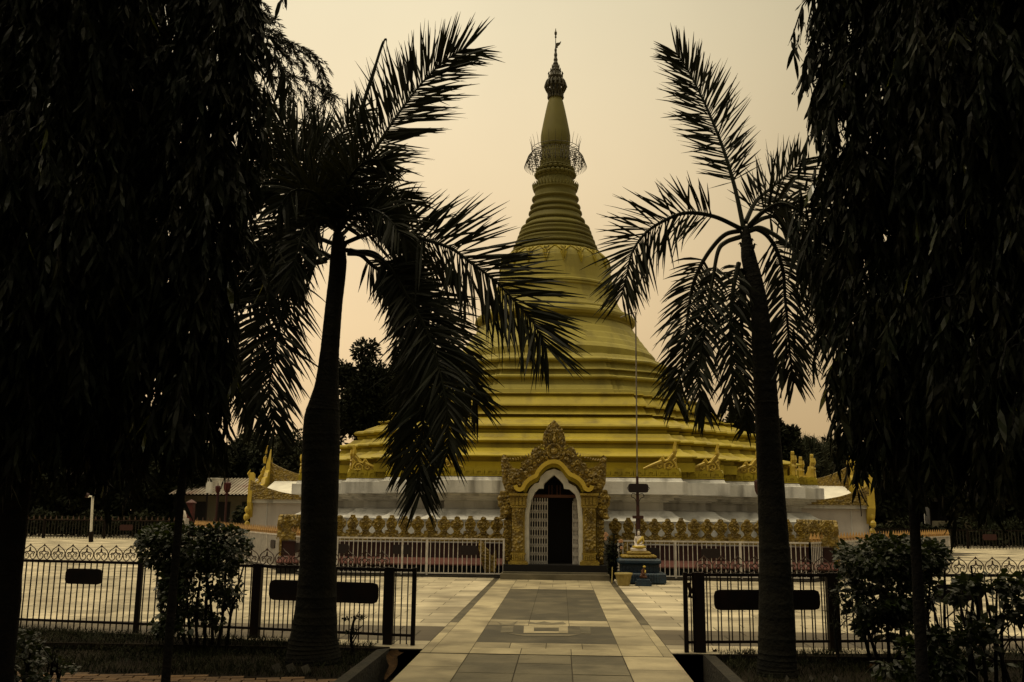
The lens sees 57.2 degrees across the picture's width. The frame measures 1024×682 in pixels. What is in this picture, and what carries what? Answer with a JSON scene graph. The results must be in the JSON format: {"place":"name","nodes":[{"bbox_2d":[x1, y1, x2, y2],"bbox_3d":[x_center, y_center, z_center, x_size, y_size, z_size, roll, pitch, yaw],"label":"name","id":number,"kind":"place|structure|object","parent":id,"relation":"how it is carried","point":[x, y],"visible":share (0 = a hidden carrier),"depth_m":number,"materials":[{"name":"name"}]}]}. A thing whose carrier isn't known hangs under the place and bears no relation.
{"place":"outdoors","nodes":[
{"label":"outdoors","id":0,"kind":"place"},
{"bbox_2d":[17,671,335,681],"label":"brick paving","id":1,"kind":"structure","parent":0,"point":[89,677],"depth_m":9.22,"materials":[{"name":"brown brick"}]},
{"bbox_2d":[14,628,81,681],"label":"shrub","id":2,"kind":"object","parent":1,"relation":"on","point":[31,647],"visible":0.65,"depth_m":8.62,"materials":[{"name":"green plant"}]},
{"bbox_2d":[0,0,184,681],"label":"mast tree","id":3,"kind":"object","parent":1,"relation":"on","point":[74,274],"visible":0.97,"depth_m":8.19,"materials":[{"name":"green plant"}]},
{"bbox_2d":[107,0,289,681],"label":"mast tree","id":4,"kind":"object","parent":1,"relation":"on","point":[212,181],"visible":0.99,"depth_m":8.44,"materials":[{"name":"green plant"}]},
{"bbox_2d":[186,499,196,536],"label":"red pillar","id":5,"kind":"structure","parent":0,"point":[191,503],"depth_m":42.00,"materials":[{"name":"paint"}]},
{"bbox_2d":[132,0,900,450],"label":"sky","id":6,"kind":"structure","parent":0,"point":[610,101],"materials":[{"name":"beige"}]},
{"bbox_2d":[15,622,1023,681],"bbox_3d":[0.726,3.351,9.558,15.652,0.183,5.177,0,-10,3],"label":"grass","id":7,"kind":"structure","parent":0,"point":[133,636],"depth_m":10.60,"materials":[{"name":"green plant"}]},
{"bbox_2d":[131,520,255,652],"bbox_3d":[-3.860,2.928,11.258,1.648,1.544,1.084,0,-10,3],"label":"bush","id":8,"kind":"object","parent":7,"relation":"on","point":[204,554],"visible":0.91,"depth_m":11.06,"materials":[{"name":"green plant"}]},
{"bbox_2d":[139,0,345,185],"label":"needle tree","id":9,"kind":"object","parent":7,"relation":"on","point":[283,42],"visible":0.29,"depth_m":13.40,"materials":[{"name":"green plant"}]},
{"bbox_2d":[271,663,281,672],"bbox_3d":[-2.438,3.392,9.738,0.045,0.075,0.206,-1,-10,9],"label":"edging brick","id":10,"kind":"object","parent":7,"relation":"on","point":[277,665],"visible":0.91,"depth_m":9.72,"materials":[{"name":"stone"}]},
{"bbox_2d":[285,663,295,672],"bbox_3d":[-2.293,3.395,9.747,0.045,0.075,0.206,-1,-10,9],"label":"edging brick","id":11,"kind":"object","parent":7,"relation":"on","point":[291,666],"visible":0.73,"depth_m":9.72,"materials":[{"name":"stone"}]},
{"bbox_2d":[300,664,309,674],"bbox_3d":[-2.121,3.385,9.679,0.045,0.075,0.206,-1,-10,9],"label":"edging brick","id":12,"kind":"object","parent":7,"relation":"on","point":[306,666],"visible":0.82,"depth_m":9.65,"materials":[{"name":"stone"}]},
{"bbox_2d":[258,548,394,644],"bbox_3d":[-2.363,3.196,11.790,1.893,1.140,0.131,-2,-11,15],"label":"iron fence","id":13,"kind":"object","parent":7,"relation":"on","point":[350,592],"visible":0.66,"depth_m":11.68,"materials":[{"name":"black metal"}]},
{"bbox_2d":[342,612,367,654],"bbox_3d":[-1.843,3.392,10.850,0.322,0.518,0.302,0,-10,3],"label":"seedling","id":14,"kind":"object","parent":7,"relation":"on","point":[352,632],"visible":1,"depth_m":10.82,"materials":[{"name":"green plant"}]},
{"bbox_2d":[227,12,590,665],"bbox_3d":[-1.465,-0.413,11.105,4.790,8.154,2.528,0,-10,3],"label":"royal palm","id":15,"kind":"object","parent":7,"relation":"on","point":[324,190],"visible":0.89,"depth_m":10.75,"materials":[{"name":"green plant"}]},
{"bbox_2d":[582,23,853,678],"bbox_3d":[2.486,-0.227,10.572,3.457,7.667,1.648,0,-10,3],"label":"royal palm","id":16,"kind":"object","parent":7,"relation":"on","point":[776,651],"visible":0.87,"depth_m":10.52,"materials":[{"name":"green plant"}]},
{"bbox_2d":[694,556,840,652],"bbox_3d":[3.056,3.159,11.279,1.805,1.140,0.139,2,-10,-7],"label":"iron fence","id":17,"kind":"object","parent":7,"relation":"on","point":[748,599],"visible":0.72,"depth_m":11.25,"materials":[{"name":"black metal"}]},
{"bbox_2d":[821,583,852,664],"bbox_3d":[3.737,3.221,10.691,0.326,0.915,0.966,-1,-10,9],"label":"sapling","id":18,"kind":"object","parent":7,"relation":"on","point":[834,621],"visible":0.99,"depth_m":10.67,"materials":[{"name":"green plant"}]},
{"bbox_2d":[829,531,955,663],"bbox_3d":[4.341,2.916,10.650,1.479,1.510,1.094,0,-10,3],"label":"bush","id":19,"kind":"object","parent":7,"relation":"on","point":[886,562],"visible":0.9,"depth_m":10.47,"materials":[{"name":"green plant"}]},
{"bbox_2d":[770,0,1015,681],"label":"mast tree","id":20,"kind":"object","parent":7,"relation":"on","point":[849,288],"visible":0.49,"depth_m":8.46,"materials":[{"name":"green plant"}]},
{"bbox_2d":[855,0,1023,555],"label":"mast tree","id":21,"kind":"object","parent":7,"relation":"on","point":[974,49],"visible":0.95,"depth_m":7.66,"materials":[{"name":"green plant"}]},
{"bbox_2d":[864,565,1023,681],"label":"shrub","id":22,"kind":"object","parent":7,"relation":"on","point":[946,663],"visible":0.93,"depth_m":8.84,"materials":[{"name":"green plant"}]},
{"bbox_2d":[19,621,1023,650],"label":"courtyard dark band","id":23,"kind":"object","parent":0,"point":[672,637],"visible":0.32,"depth_m":12.58,"materials":[{"name":"grey stone"}]},
{"bbox_2d":[19,544,263,637],"bbox_3d":[-5.500,3.290,12.486,4.667,1.140,0.125,-1,-11,11],"label":"iron fence","id":24,"kind":"object","parent":23,"relation":"on","point":[77,576],"visible":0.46,"depth_m":12.48,"materials":[{"name":"black metal"}]},
{"bbox_2d":[831,556,1023,649],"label":"iron fence","id":25,"kind":"object","parent":23,"relation":"on","point":[939,586],"visible":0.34,"depth_m":11.61,"materials":[{"name":"black metal"}]},
{"bbox_2d":[20,534,1023,653],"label":"courtyard paving","id":26,"kind":"structure","parent":0,"point":[446,613],"depth_m":17.62,"materials":[{"name":"beige stone"}]},
{"bbox_2d":[85,493,93,541],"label":"bent pole","id":27,"kind":"object","parent":26,"relation":"on","point":[91,521],"visible":0.75,"depth_m":44.92,"materials":[{"name":"white metal"}]},
{"bbox_2d":[27,507,174,537],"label":"hedge","id":28,"kind":"object","parent":26,"relation":"on","point":[41,512],"visible":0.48,"depth_m":52.47,"materials":[{"name":"green plant"}]},
{"bbox_2d":[26,515,242,538],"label":"boundary fence","id":29,"kind":"object","parent":26,"relation":"on","point":[122,527],"visible":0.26,"depth_m":50.05,"materials":[{"name":"black metal"}]},
{"bbox_2d":[205,478,223,520],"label":"water tank","id":30,"kind":"object","parent":26,"relation":"on","point":[210,487],"visible":0.64,"depth_m":50.30,"materials":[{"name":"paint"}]},
{"bbox_2d":[170,478,260,523],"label":"shed","id":31,"kind":"structure","parent":26,"relation":"on","point":[239,486],"depth_m":54.41,"materials":[{"name":"metal"}]},
{"bbox_2d":[229,501,249,524],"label":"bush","id":32,"kind":"object","parent":26,"relation":"on","point":[239,513],"visible":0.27,"depth_m":44.61,"materials":[{"name":"green plant"}]},
{"bbox_2d":[194,520,299,574],"bbox_3d":[-8.849,6.452,30.199,0.160,1.195,15.098,6,-12,-28],"label":"white fence","id":33,"kind":"object","parent":26,"relation":"on","point":[259,531],"visible":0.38,"depth_m":27.27,"materials":[{"name":"metal"}]},
{"bbox_2d":[276,540,502,575],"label":"terrace wall","id":34,"kind":"structure","parent":26,"relation":"on","point":[288,546],"depth_m":24.09,"materials":[{"name":"metal"}]},
{"bbox_2d":[276,514,502,555],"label":"petal parapet","id":35,"kind":"structure","parent":34,"relation":"on","point":[288,522],"depth_m":24.25,"materials":[{"name":"gold metal"}]},
{"bbox_2d":[478,536,496,571],"bbox_3d":[-0.616,5.363,23.608,0.460,0.880,0.187,0,-10,3],"label":"scroll bracket","id":36,"kind":"object","parent":34,"relation":"attached to","point":[484,563],"visible":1,"depth_m":23.55,"materials":[{"name":"gold metal"}]},
{"bbox_2d":[384,644,407,679],"bbox_3d":[-1.331,3.603,10.680,0.176,0.122,2.140,1,-10,-1],"label":"dry sheath","id":37,"kind":"object","parent":26,"relation":"on","point":[392,658],"visible":0.81,"depth_m":10.45,"materials":[{"name":"brown plant"}]},
{"bbox_2d":[392,568,416,645],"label":"iron fence","id":38,"kind":"object","parent":26,"relation":"on","point":[413,605],"visible":0.95,"depth_m":11.48,"materials":[{"name":"black metal"}]},
{"bbox_2d":[336,537,504,577],"bbox_3d":[-2.733,5.414,23.528,5.098,0.966,0.160,0,-10,3],"label":"white fence","id":39,"kind":"object","parent":26,"relation":"on","point":[402,549],"visible":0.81,"depth_m":23.49,"materials":[{"name":"metal"}]},
{"bbox_2d":[243,28,875,580],"bbox_3d":[1.583,-2.231,34.428,17.732,19.993,17.732,9,-14,-40],"label":"stupa","id":40,"kind":"object","parent":26,"relation":"on","point":[549,472],"visible":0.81,"depth_m":27.52,"materials":[{"name":"paint"}]},
{"bbox_2d":[614,572,632,585],"bbox_3d":[2.518,5.377,21.182,0.410,0.285,0.410,0,-10,3],"label":"flower pot","id":41,"kind":"object","parent":26,"relation":"on","point":[623,578],"visible":1,"depth_m":21.05,"materials":[{"name":"yellow plastic"}]},
{"bbox_2d":[620,312,649,535],"bbox_3d":[2.986,2.522,23.107,0.743,6.603,0.310,-6,-12,31],"label":"pole","id":42,"kind":"object","parent":26,"relation":"on","point":[637,488],"visible":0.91,"depth_m":22.83,"materials":[{"name":"metal"}]},
{"bbox_2d":[616,548,666,583],"bbox_3d":[3.026,5.280,22.117,1.101,0.779,1.000,0,-10,3],"label":"shrine","id":43,"kind":"object","parent":26,"relation":"on","point":[634,561],"visible":0.84,"depth_m":21.85,"materials":[{"name":"blue paint"}]},
{"bbox_2d":[632,529,645,548],"bbox_3d":[2.998,4.671,22.157,0.326,0.444,0.284,0,-10,3],"label":"buddha statue","id":44,"kind":"object","parent":43,"relation":"on","point":[638,539],"visible":1,"depth_m":22.14,"materials":[{"name":"white stone"}]},
{"bbox_2d":[635,579,651,585],"bbox_3d":[2.969,5.464,21.231,0.350,0.140,0.300,0,-10,3],"label":"figurine block","id":45,"kind":"object","parent":26,"relation":"on","point":[643,582],"depth_m":21.09,"materials":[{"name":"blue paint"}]},
{"bbox_2d":[639,566,646,577],"bbox_3d":[2.970,5.224,21.236,0.176,0.282,0.127,-2,-11,15],"label":"kneeling figurine","id":46,"kind":"object","parent":45,"relation":"on","point":[643,573],"visible":1,"depth_m":21.20,"materials":[{"name":"brown paint"}]},
{"bbox_2d":[683,572,695,652],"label":"iron fence","id":47,"kind":"object","parent":26,"relation":"on","point":[687,642],"visible":0.94,"depth_m":11.12,"materials":[{"name":"black metal"}]},
{"bbox_2d":[687,582,695,598],"bbox_3d":[2.126,2.960,11.136,0.107,0.189,0.043,0,-10,3],"label":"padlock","id":48,"kind":"object","parent":47,"relation":"hanging from","point":[690,590],"visible":1,"depth_m":11.12,"materials":[{"name":"black metal"}]},
{"bbox_2d":[617,540,811,582],"bbox_3d":[4.976,5.423,23.131,4.732,0.966,0.160,0,-10,3],"label":"white fence","id":49,"kind":"object","parent":26,"relation":"on","point":[711,552],"visible":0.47,"depth_m":23.14,"materials":[{"name":"metal"}]},
{"bbox_2d":[616,538,629,570],"bbox_3d":[2.713,5.366,23.437,0.460,0.880,0.187,0,-10,3],"label":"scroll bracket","id":50,"kind":"object","parent":49,"relation":"attached to","point":[623,550],"visible":0.27,"depth_m":23.43,"materials":[{"name":"gold metal"}]},
{"bbox_2d":[608,545,839,580],"bbox_3d":[5.314,5.642,23.923,5.681,0.805,1.030,0,-10,3],"label":"fence","id":51,"kind":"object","parent":26,"relation":"on","point":[827,555],"depth_m":23.69,"materials":[{"name":"metal"}]},
{"bbox_2d":[609,518,840,580],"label":"petal parapet","id":52,"kind":"structure","parent":26,"relation":"on","point":[804,529],"depth_m":23.85,"materials":[{"name":"gold metal"}]},
{"bbox_2d":[754,480,757,494],"bbox_3d":[5.674,4.291,21.317,0.254,2.534,0.254,4,-11,-19],"label":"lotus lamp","id":53,"kind":"object","parent":26,"relation":"on","point":[755,484],"visible":0.17,"depth_m":21.46,"materials":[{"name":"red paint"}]},
{"bbox_2d":[809,529,951,581],"bbox_3d":[11.310,6.247,27.922,0.160,1.195,12.826,-8,-13,38],"label":"white fence","id":54,"kind":"object","parent":26,"relation":"on","point":[934,534],"visible":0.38,"depth_m":25.49,"materials":[{"name":"metal"}]},
{"bbox_2d":[932,521,955,546],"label":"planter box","id":55,"kind":"object","parent":26,"relation":"on","point":[937,523],"visible":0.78,"depth_m":50.95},
{"bbox_2d":[869,515,1023,547],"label":"hedge","id":56,"kind":"object","parent":26,"relation":"on","point":[961,521],"visible":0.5,"depth_m":50.50,"materials":[{"name":"green plant"}]},
{"bbox_2d":[964,522,973,531],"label":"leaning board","id":57,"kind":"object","parent":56,"relation":"on","point":[965,525],"visible":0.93,"depth_m":50.44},
{"bbox_2d":[869,528,1023,549],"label":"boundary fence","id":58,"kind":"object","parent":26,"relation":"on","point":[989,537],"visible":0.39,"depth_m":48.36,"materials":[{"name":"black metal"}]},
{"bbox_2d":[28,533,1015,681],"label":"ground","id":59,"kind":"structure","parent":0,"point":[390,678],"depth_m":11.01,"materials":[{"name":"soil"}]},
{"bbox_2d":[215,438,254,495],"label":"tree","id":60,"kind":"object","parent":59,"relation":"on","point":[242,468],"visible":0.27,"depth_m":59.73,"materials":[{"name":"green plant"}]},
{"bbox_2d":[236,430,271,495],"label":"tree","id":61,"kind":"object","parent":59,"relation":"on","point":[258,467],"visible":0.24,"depth_m":63.58,"materials":[{"name":"green plant"}]},
{"bbox_2d":[261,428,302,473],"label":"tree","id":62,"kind":"object","parent":59,"relation":"on","point":[281,458],"visible":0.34,"depth_m":61.54,"materials":[{"name":"green plant"}]},
{"bbox_2d":[28,435,1016,543],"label":"wood","id":63,"kind":"object","parent":59,"relation":"on","point":[1010,512],"visible":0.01,"depth_m":71.19,"materials":[{"name":"green plant"}]},
{"bbox_2d":[334,648,743,681],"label":"kerb","id":64,"kind":"structure","parent":59,"relation":"on","point":[373,666],"depth_m":10.29,"materials":[{"name":"concrete"}]},
{"bbox_2d":[815,435,845,475],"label":"tree","id":65,"kind":"object","parent":59,"relation":"on","point":[826,442],"visible":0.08,"depth_m":55.29,"materials":[{"name":"green plant"}]},
{"bbox_2d":[827,442,908,522],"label":"tree","id":66,"kind":"object","parent":59,"relation":"on","point":[889,499],"visible":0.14,"depth_m":54.70,"materials":[{"name":"green plant"}]},
{"bbox_2d":[924,498,987,542],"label":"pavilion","id":67,"kind":"structure","parent":59,"relation":"on","point":[930,516],"depth_m":57.86,"materials":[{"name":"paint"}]},
{"bbox_2d":[944,481,1010,544],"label":"tree","id":68,"kind":"object","parent":59,"relation":"on","point":[959,508],"visible":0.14,"depth_m":56.37,"materials":[{"name":"green plant"}]},
{"bbox_2d":[22,534,1022,680],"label":"courtyard bed","id":69,"kind":"object","parent":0,"point":[403,665],"depth_m":13.87,"materials":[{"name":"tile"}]},
{"bbox_2d":[183,511,188,523],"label":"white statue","id":70,"kind":"object","parent":69,"relation":"on","point":[186,519],"visible":0.2,"depth_m":40.48,"materials":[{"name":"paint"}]},
{"bbox_2d":[142,413,237,516],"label":"tree","id":71,"kind":"object","parent":69,"relation":"on","point":[165,488],"visible":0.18,"depth_m":55.58,"materials":[{"name":"green plant"}]},
{"bbox_2d":[215,486,220,521],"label":"lotus lamp","id":72,"kind":"object","parent":69,"relation":"on","point":[217,489],"visible":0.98,"depth_m":44.10,"materials":[{"name":"red metal"}]},
{"bbox_2d":[224,478,230,522],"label":"lotus lamp","id":73,"kind":"object","parent":69,"relation":"on","point":[227,485],"visible":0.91,"depth_m":40.07,"materials":[{"name":"red metal"}]},
{"bbox_2d":[338,337,396,444],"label":"tree","id":74,"kind":"object","parent":69,"relation":"on","point":[361,403],"visible":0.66,"depth_m":46.51,"materials":[{"name":"green plant"}]},
{"bbox_2d":[383,344,440,407],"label":"tree","id":75,"kind":"object","parent":69,"relation":"on","point":[393,375],"depth_m":47.96,"materials":[{"name":"green plant"}]},
{"bbox_2d":[603,532,622,580],"bbox_3d":[2.406,5.142,22.412,0.490,1.150,0.463,0,-10,3],"label":"flowering plant","id":76,"kind":"object","parent":69,"relation":"on","point":[611,554],"visible":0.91,"depth_m":22.38,"materials":[{"name":"green plant"}]},
{"bbox_2d":[722,403,755,442],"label":"tree","id":77,"kind":"object","parent":69,"relation":"on","point":[734,425],"visible":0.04,"depth_m":49.09,"materials":[{"name":"green plant"}]},
{"bbox_2d":[779,416,806,468],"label":"tree","id":78,"kind":"object","parent":69,"relation":"on","point":[791,440],"visible":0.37,"depth_m":47.73,"materials":[{"name":"green plant"}]},
{"bbox_2d":[796,433,835,477],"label":"tree","id":79,"kind":"object","parent":69,"relation":"on","point":[823,467],"visible":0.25,"depth_m":53.50,"materials":[{"name":"green plant"}]},
{"bbox_2d":[420,652,676,681],"bbox_3d":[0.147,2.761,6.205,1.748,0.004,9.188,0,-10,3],"label":"path","id":80,"kind":"structure","parent":0,"point":[499,668],"depth_m":9.76,"materials":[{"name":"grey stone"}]},
{"bbox_2d":[391,578,692,681],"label":"path border","id":81,"kind":"object","parent":80,"relation":"on","point":[628,632],"visible":0.94,"depth_m":11.59,"materials":[{"name":"stone"}]},
{"bbox_2d":[451,579,647,643],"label":"dark path panel","id":82,"kind":"structure","parent":80,"relation":"on","point":[550,604],"depth_m":15.15,"materials":[{"name":"stone"}]},
{"bbox_2d":[498,621,590,635],"bbox_3d":[0.414,4.037,13.197,1.384,0.001,1.758,0,-10,3],"label":"worn path inlay","id":83,"kind":"object","parent":82,"relation":"on","point":[585,630],"visible":1,"depth_m":12.99,"materials":[{"name":"beige stone"}]},
{"bbox_2d":[524,626,567,632],"bbox_3d":[0.466,4.015,13.075,0.628,0.001,0.880,0,-10,3],"label":"path inlay","id":84,"kind":"object","parent":82,"relation":"on","point":[530,629],"visible":1,"depth_m":13.04,"materials":[{"name":"stone"}]}
]}

